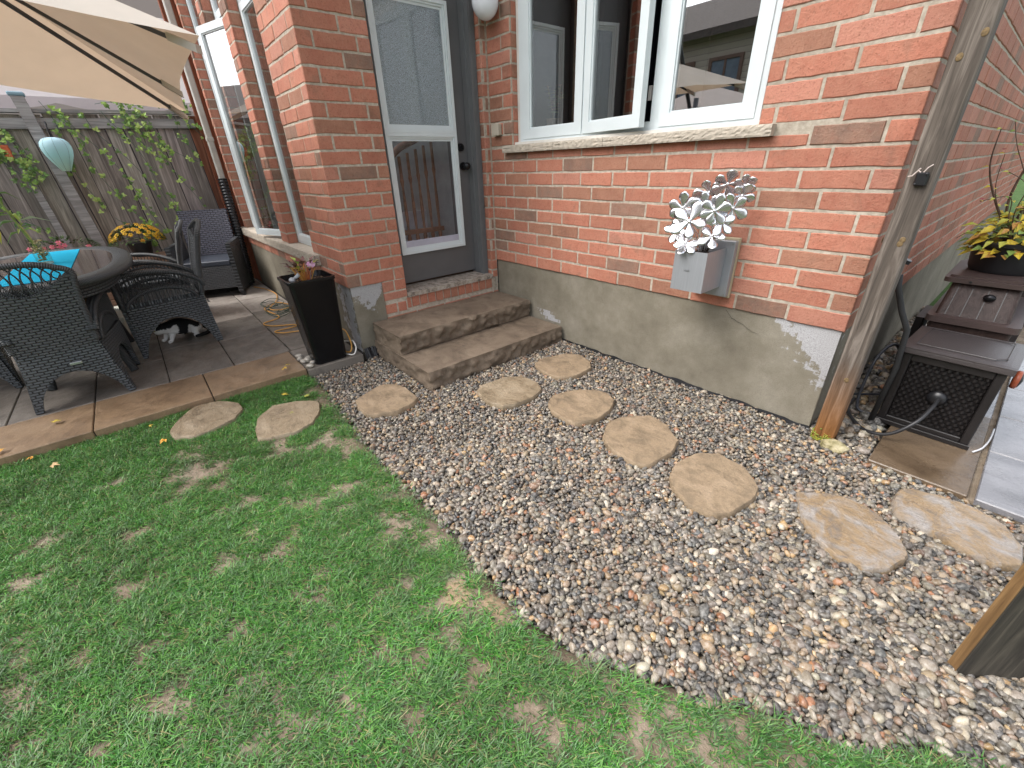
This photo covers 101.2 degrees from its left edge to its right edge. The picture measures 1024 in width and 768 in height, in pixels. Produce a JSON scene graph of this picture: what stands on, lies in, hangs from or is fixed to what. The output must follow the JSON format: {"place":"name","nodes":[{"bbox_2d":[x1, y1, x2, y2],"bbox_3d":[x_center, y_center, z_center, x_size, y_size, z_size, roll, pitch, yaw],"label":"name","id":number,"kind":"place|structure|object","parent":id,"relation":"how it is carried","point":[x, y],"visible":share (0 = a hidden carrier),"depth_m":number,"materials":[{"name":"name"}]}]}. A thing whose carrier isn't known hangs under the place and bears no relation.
{"place":"outdoors","nodes":[
{"label":"outdoors","id":0,"kind":"place"},
{"bbox_2d":[114,306,130,333],"bbox_3d":[-3.668,-0.484,3.667,0.500,0.198,0.520,-23,34,-34],"label":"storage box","id":1,"kind":"object","parent":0,"point":[121,317],"visible":0.1,"depth_m":3.67,"materials":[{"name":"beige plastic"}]},
{"bbox_2d":[110,220,186,309],"bbox_3d":[-3.436,-1.076,4.047,0.725,0.882,0.619,-20,33,-31],"label":"wicker chair","id":2,"kind":"object","parent":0,"point":[178,239],"visible":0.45,"depth_m":3.96,"materials":[{"name":"wicker"}]},
{"bbox_2d":[0,278,365,467],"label":"patio","id":3,"kind":"structure","parent":0,"point":[257,351],"depth_m":2.93,"materials":[{"name":"brown stone"}]},
{"bbox_2d":[0,348,23,388],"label":"wicker chair","id":4,"kind":"object","parent":3,"relation":"on","point":[9,373],"visible":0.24,"depth_m":2.83,"materials":[{"name":"wicker"}]},
{"bbox_2d":[0,246,138,390],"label":"dining table","id":5,"kind":"object","parent":3,"relation":"on","point":[98,269],"visible":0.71,"depth_m":2.83,"materials":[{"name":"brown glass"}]},
{"bbox_2d":[0,249,79,286],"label":"table runner","id":6,"kind":"object","parent":5,"relation":"on","point":[66,258],"visible":0.58,"depth_m":2.86,"materials":[{"name":"blue fabric"}]},
{"bbox_2d":[0,191,53,263],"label":"plant","id":7,"kind":"object","parent":6,"relation":"on","point":[40,251],"visible":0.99,"depth_m":2.81,"materials":[{"name":"green plant"}]},
{"bbox_2d":[0,262,140,414],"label":"wicker chair","id":8,"kind":"object","parent":3,"relation":"on","point":[59,326],"visible":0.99,"depth_m":2.47,"materials":[{"name":"wicker"}]},
{"bbox_2d":[0,0,202,119],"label":"cantilever umbrella","id":9,"kind":"object","parent":3,"relation":"on","point":[112,51],"visible":1,"depth_m":2.90,"materials":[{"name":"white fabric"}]},
{"bbox_2d":[0,91,250,256],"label":"board fence","id":10,"kind":"object","parent":3,"relation":"on","point":[58,213],"visible":0.43,"depth_m":4.49,"materials":[{"name":"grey wood"}]},
{"bbox_2d":[0,145,13,157],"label":"fence tag","id":11,"kind":"object","parent":10,"relation":"attached to","point":[6,148],"visible":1,"depth_m":4.00,"materials":[{"name":"orange plastic"}]},
{"bbox_2d":[38,121,73,170],"bbox_3d":[-4.425,-2.307,4.077,0.227,0.436,0.227,7,29,16],"label":"paper lantern","id":12,"kind":"object","parent":10,"relation":"hanging from","point":[58,152],"visible":1,"depth_m":4.05,"materials":[{"name":"paper"}]},
{"bbox_2d":[0,99,205,251],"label":"ivy","id":13,"kind":"object","parent":10,"relation":"attached to","point":[21,162],"visible":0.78,"depth_m":4.44,"materials":[{"name":"green plant"}]},
{"bbox_2d":[107,251,169,305],"bbox_3d":[-4.363,-1.137,4.723,1.160,0.520,0.280,-23,34,-34],"label":"raised planter","id":14,"kind":"object","parent":3,"relation":"on","point":[112,300],"visible":0.02,"depth_m":4.68,"materials":[{"name":"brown wood"}]},
{"bbox_2d":[25,235,102,252],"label":"potted pink flowers","id":15,"kind":"object","parent":14,"relation":"on","point":[59,245],"visible":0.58,"depth_m":4.24,"materials":[{"name":"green plant"}]},
{"bbox_2d":[107,223,167,256],"bbox_3d":[-4.126,-1.591,4.640,0.529,0.345,0.409,-23,34,-34],"label":"potted mum","id":16,"kind":"object","parent":14,"relation":"on","point":[142,246],"visible":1,"depth_m":4.59,"materials":[{"name":"yellow plant"}]},
{"bbox_2d":[110,218,222,358],"bbox_3d":[-2.800,-0.810,3.429,0.725,0.943,0.619,-23,34,-34],"label":"wicker chair","id":17,"kind":"object","parent":3,"relation":"on","point":[146,312],"visible":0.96,"depth_m":3.31,"materials":[{"name":"wicker"}]},
{"bbox_2d":[151,318,209,343],"bbox_3d":[-2.853,-0.487,3.617,0.232,0.197,0.442,11,30,23],"label":"cat","id":18,"kind":"object","parent":3,"relation":"on","point":[171,328],"visible":0.89,"depth_m":3.58},
{"bbox_2d":[164,209,252,294],"bbox_3d":[-3.514,-1.517,4.879,0.613,0.892,0.660,-11,29,-17],"label":"square armchair","id":19,"kind":"object","parent":3,"relation":"on","point":[223,263],"visible":0.65,"depth_m":4.90,"materials":[{"name":"grey wicker"}]},
{"bbox_2d":[157,0,261,281],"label":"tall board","id":20,"kind":"object","parent":3,"relation":"on","point":[255,270],"visible":0.22,"depth_m":4.91,"materials":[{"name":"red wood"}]},
{"bbox_2d":[260,298,289,316],"bbox_3d":[-2.434,-0.791,4.329,0.237,0.051,0.666,-23,34,-34],"label":"string light cord","id":21,"kind":"object","parent":3,"relation":"on","point":[284,310],"visible":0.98,"depth_m":4.31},
{"bbox_2d":[255,287,351,352],"bbox_3d":[-2.293,-0.747,4.125,0.400,0.148,2.950,-23,34,-34],"label":"extension cord","id":22,"kind":"object","parent":3,"relation":"on","point":[290,324],"visible":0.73,"depth_m":3.86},
{"bbox_2d":[306,363,313,367],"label":"pebble","id":23,"kind":"object","parent":3,"relation":"on","point":[310,365],"visible":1,"depth_m":3.02,"materials":[{"name":"white stone"}]},
{"bbox_2d":[277,256,345,364],"bbox_3d":[-1.439,-0.545,3.056,0.316,0.728,0.315,-23,34,-34],"label":"tall planter","id":24,"kind":"object","parent":3,"relation":"on","point":[311,297],"visible":1,"depth_m":2.95,"materials":[{"name":"black plastic"}]},
{"bbox_2d":[344,340,356,354],"bbox_3d":[-1.306,-0.312,3.285,0.095,0.092,0.369,-23,34,-34],"label":"extension cord","id":25,"kind":"object","parent":3,"relation":"on","point":[355,347],"visible":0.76,"depth_m":3.19,"materials":[{"name":"white plastic"}]},
{"bbox_2d":[402,210,428,240],"bbox_3d":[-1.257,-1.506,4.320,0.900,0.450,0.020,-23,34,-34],"label":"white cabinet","id":26,"kind":"object","parent":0,"point":[412,222],"visible":0.14,"depth_m":4.44,"materials":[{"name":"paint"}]},
{"bbox_2d":[393,141,444,240],"bbox_3d":[-1.014,-1.663,3.829,0.866,1.188,0.110,-23,34,-34],"label":"stair railing","id":27,"kind":"object","parent":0,"point":[397,150],"visible":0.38,"depth_m":3.91,"materials":[{"name":"brown wood"}]},
{"bbox_2d":[0,375,1008,767],"bbox_3d":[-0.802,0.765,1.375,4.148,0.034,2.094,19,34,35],"label":"lawn grass","id":28,"kind":"structure","parent":0,"point":[132,487],"depth_m":1.33,"materials":[{"name":"green plant"}]},
{"bbox_2d":[170,401,243,439],"bbox_3d":[-1.816,0.220,2.527,0.343,0.052,0.419,-5,28,-6],"label":"stepping stone","id":29,"kind":"object","parent":28,"relation":"on","point":[196,421],"visible":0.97,"depth_m":2.50,"materials":[{"name":"beige stone"}]},
{"bbox_2d":[255,401,320,441],"bbox_3d":[-1.320,0.216,2.500,0.352,0.052,0.403,-13,29,-19],"label":"stepping stone","id":30,"kind":"object","parent":28,"relation":"on","point":[280,421],"visible":0.94,"depth_m":2.46,"materials":[{"name":"beige stone"}]},
{"bbox_2d":[545,84,563,125],"bbox_3d":[0.305,-1.997,3.078,0.160,0.311,0.152,-23,34,-34],"label":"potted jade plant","id":31,"kind":"object","parent":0,"point":[552,121],"visible":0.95,"depth_m":3.07,"materials":[{"name":"grey plant"}]},
{"bbox_2d":[312,350,1023,767],"bbox_3d":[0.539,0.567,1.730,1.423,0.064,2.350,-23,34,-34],"label":"river gravel","id":32,"kind":"structure","parent":0,"point":[872,614],"depth_m":1.42,"materials":[{"name":"grey gravel"}]},
{"bbox_2d":[356,384,418,419],"bbox_3d":[-0.804,0.111,2.669,0.344,0.048,0.401,-23,34,-34],"label":"stepping stone","id":33,"kind":"object","parent":32,"relation":"on","point":[387,400],"visible":0.96,"depth_m":2.62,"materials":[{"name":"beige stone"}]},
{"bbox_2d":[375,316,561,390],"bbox_3d":[-0.328,-0.332,3.402,1.259,0.163,0.857,-23,34,-34],"label":"stone step","id":34,"kind":"object","parent":32,"relation":"on","point":[434,367],"visible":0.63,"depth_m":3.11,"materials":[{"name":"beige stone"}]},
{"bbox_2d":[373,291,529,354],"bbox_3d":[-0.455,-0.535,3.468,1.247,0.138,0.466,-23,34,-34],"label":"stone step","id":35,"kind":"object","parent":34,"relation":"on","point":[412,332],"visible":1,"depth_m":3.31,"materials":[{"name":"beige stone"}]},
{"bbox_2d":[477,376,541,411],"bbox_3d":[-0.014,0.053,2.725,0.399,0.047,0.360,-23,34,-34],"label":"stepping stone","id":36,"kind":"object","parent":32,"relation":"on","point":[505,393],"visible":0.98,"depth_m":2.68,"materials":[{"name":"beige stone"}]},
{"bbox_2d":[535,354,590,380],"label":"stepping stone","id":37,"kind":"object","parent":32,"relation":"on","point":[564,366],"visible":0.97,"depth_m":2.99,"materials":[{"name":"beige stone"}]},
{"bbox_2d":[548,389,614,428],"bbox_3d":[0.420,0.130,2.549,0.420,0.048,0.372,-23,34,-34],"label":"stepping stone","id":38,"kind":"object","parent":32,"relation":"on","point":[579,408],"visible":0.94,"depth_m":2.50,"materials":[{"name":"beige stone"}]},
{"bbox_2d":[602,415,678,468],"bbox_3d":[0.676,0.290,2.226,0.427,0.047,0.388,-23,34,-34],"label":"stepping stone","id":39,"kind":"object","parent":32,"relation":"on","point":[647,441],"visible":0.95,"depth_m":2.18,"materials":[{"name":"beige stone"}]},
{"bbox_2d":[669,453,758,521],"bbox_3d":[0.901,0.451,1.902,0.440,0.048,0.352,-23,34,-34],"label":"stepping stone","id":40,"kind":"object","parent":32,"relation":"on","point":[719,486],"visible":0.94,"depth_m":1.86,"materials":[{"name":"beige stone"}]},
{"bbox_2d":[795,492,907,576],"bbox_3d":[1.312,0.573,1.642,0.313,0.047,0.394,1,28,6],"label":"stepping stone","id":41,"kind":"object","parent":32,"relation":"on","point":[860,536],"visible":0.95,"depth_m":1.61,"materials":[{"name":"beige stone"}]},
{"bbox_2d":[836,308,928,454],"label":"side cobbles","id":42,"kind":"object","parent":32,"relation":"on","point":[874,381],"visible":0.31,"depth_m":2.48,"materials":[{"name":"grey stone"}]},
{"bbox_2d":[853,343,898,415],"bbox_3d":[2.131,-0.067,2.386,0.497,0.354,0.221,-20,32,-30],"label":"hose","id":43,"kind":"object","parent":42,"relation":"on","point":[859,393],"visible":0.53,"depth_m":2.31,"materials":[{"name":"black rubber"}]},
{"bbox_2d":[867,274,910,420],"bbox_3d":[1.913,-0.236,2.216,0.120,0.831,0.329,3,28,10],"label":"insulated pipe","id":44,"kind":"object","parent":42,"relation":"on","point":[901,347],"visible":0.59,"depth_m":2.07,"materials":[{"name":"black plastic"}]},
{"bbox_2d":[890,489,1022,572],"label":"stepping stone","id":45,"kind":"object","parent":32,"relation":"on","point":[977,535],"visible":0.98,"depth_m":1.61,"materials":[{"name":"beige stone"}]},
{"bbox_2d":[947,563,1023,679],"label":"wooden board","id":46,"kind":"object","parent":32,"relation":"on","point":[992,643],"visible":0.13,"depth_m":1.12,"materials":[{"name":"brown wood"}]},
{"bbox_2d":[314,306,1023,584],"bbox_3d":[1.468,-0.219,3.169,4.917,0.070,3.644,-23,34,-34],"label":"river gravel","id":47,"kind":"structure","parent":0,"point":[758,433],"depth_m":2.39,"materials":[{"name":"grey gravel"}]},
{"bbox_2d":[820,438,849,454],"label":"rock","id":48,"kind":"object","parent":47,"relation":"on","point":[836,446],"visible":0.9,"depth_m":2.08,"materials":[{"name":"stone"}]},
{"bbox_2d":[889,305,932,373],"bbox_3d":[2.577,-0.279,2.716,0.320,0.400,0.052,-23,34,-34],"label":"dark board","id":49,"kind":"object","parent":47,"relation":"on","point":[920,320],"visible":0.31,"depth_m":2.57,"materials":[{"name":"grey plastic"}]},
{"bbox_2d":[352,174,1023,351],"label":"ground","id":50,"kind":"structure","parent":0,"point":[1018,195],"depth_m":11.67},
{"bbox_2d":[0,18,192,110],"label":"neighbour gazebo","id":51,"kind":"object","parent":50,"relation":"on","point":[34,98],"visible":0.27,"depth_m":4.87,"materials":[{"name":"white fabric"}]},
{"bbox_2d":[0,0,193,118],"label":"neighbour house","id":52,"kind":"structure","parent":50,"relation":"on","point":[151,7],"depth_m":9.70,"materials":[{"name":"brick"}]},
{"bbox_2d":[0,116,218,254],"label":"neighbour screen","id":53,"kind":"object","parent":50,"relation":"on","point":[113,184],"visible":0.02,"depth_m":5.73,"materials":[{"name":"wood"}]},
{"bbox_2d":[162,0,1023,428],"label":"brick house","id":54,"kind":"structure","parent":50,"relation":"on","point":[810,116],"depth_m":2.77,"materials":[{"name":"red brick"}]},
{"bbox_2d":[186,0,254,226],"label":"window","id":55,"kind":"structure","parent":54,"relation":"in","point":[194,15],"depth_m":4.37,"materials":[{"name":"white paint"}]},
{"bbox_2d":[196,0,280,235],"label":"window","id":56,"kind":"structure","parent":54,"relation":"in","point":[213,39],"depth_m":3.82,"materials":[{"name":"white paint"}]},
{"bbox_2d":[237,0,311,245],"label":"window","id":57,"kind":"structure","parent":54,"relation":"in","point":[246,7],"depth_m":3.37,"materials":[{"name":"white paint"}]},
{"bbox_2d":[363,0,475,282],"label":"door","id":58,"kind":"structure","parent":54,"relation":"in","point":[418,43],"depth_m":3.08,"materials":[{"name":"grey paint"}]},
{"bbox_2d":[472,0,497,20],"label":"wall lamp","id":59,"kind":"object","parent":54,"relation":"attached to","point":[485,10],"visible":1,"depth_m":2.85,"materials":[{"name":"white glass"}]},
{"bbox_2d":[491,123,501,135],"bbox_3d":[-0.120,-1.981,3.280,0.038,0.080,0.088,-23,34,-34],"label":"junction box","id":60,"kind":"object","parent":54,"relation":"attached to","point":[496,130],"visible":1,"depth_m":3.26,"materials":[{"name":"beige plastic"}]},
{"bbox_2d":[518,0,783,141],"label":"window","id":61,"kind":"structure","parent":54,"relation":"in","point":[609,34],"depth_m":2.41,"materials":[{"name":"white paint"}]},
{"bbox_2d":[664,170,757,297],"bbox_3d":[1.016,-0.769,2.224,0.387,0.644,0.284,-3,28,-2],"label":"wall planter","id":62,"kind":"object","parent":54,"relation":"attached to","point":[708,265],"visible":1,"depth_m":2.18,"materials":[{"name":"grey metal"}]},
{"bbox_2d":[810,0,1007,440],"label":"wooden post","id":63,"kind":"object","parent":50,"relation":"on","point":[979,24],"visible":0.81,"depth_m":1.64,"materials":[{"name":"brown wood"}]},
{"bbox_2d":[908,164,933,185],"bbox_3d":[1.548,-0.794,1.601,0.021,0.075,0.064,-23,34,-34],"label":"cable clamp","id":64,"kind":"object","parent":63,"relation":"attached to","point":[921,179],"visible":1,"depth_m":1.59,"materials":[{"name":"black plastic"}]},
{"bbox_2d":[867,341,1023,522],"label":"side path","id":65,"kind":"structure","parent":0,"point":[944,467],"depth_m":1.97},
{"bbox_2d":[875,326,1023,449],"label":"hose box","id":66,"kind":"object","parent":65,"relation":"on","point":[962,377],"visible":0.97,"depth_m":2.04,"materials":[{"name":"brown plastic"}]},
{"bbox_2d":[847,397,939,435],"bbox_3d":[1.923,0.110,2.209,0.251,0.211,0.419,-8,28,-12],"label":"hose","id":67,"kind":"object","parent":66,"relation":"attached to","point":[921,417],"visible":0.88,"depth_m":2.06,"materials":[{"name":"black rubber"}]},
{"bbox_2d":[925,259,1023,340],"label":"storage box","id":68,"kind":"object","parent":65,"relation":"on","point":[978,303],"visible":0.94,"depth_m":2.25,"materials":[{"name":"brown wood"}]},
{"bbox_2d":[956,120,1023,275],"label":"potted plant","id":69,"kind":"object","parent":68,"relation":"on","point":[1001,252],"visible":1,"depth_m":2.26,"materials":[{"name":"yellow plant"}]},
{"bbox_2d":[972,429,994,452],"bbox_3d":[2.337,0.279,2.072,0.334,0.013,0.025,-18,32,-28],"label":"cable","id":70,"kind":"object","parent":65,"relation":"on","point":[987,442],"visible":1,"depth_m":2.04,"materials":[{"name":"white plastic"}]},
{"bbox_2d":[1008,216,1023,342],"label":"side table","id":71,"kind":"object","parent":65,"relation":"on","point":[1013,338],"visible":0.07,"depth_m":2.96,"materials":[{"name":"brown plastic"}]},
{"bbox_2d":[966,376,1019,523],"bbox_3d":[3.159,0.274,2.206,2.530,0.116,1.565,-23,34,-34],"label":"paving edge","id":72,"kind":"object","parent":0,"point":[976,478],"visible":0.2,"depth_m":2.02,"materials":[{"name":"concrete"}]},
{"bbox_2d":[1015,327,1023,343],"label":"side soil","id":73,"kind":"structure","parent":0,"point":[1020,337],"depth_m":3.21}
]}

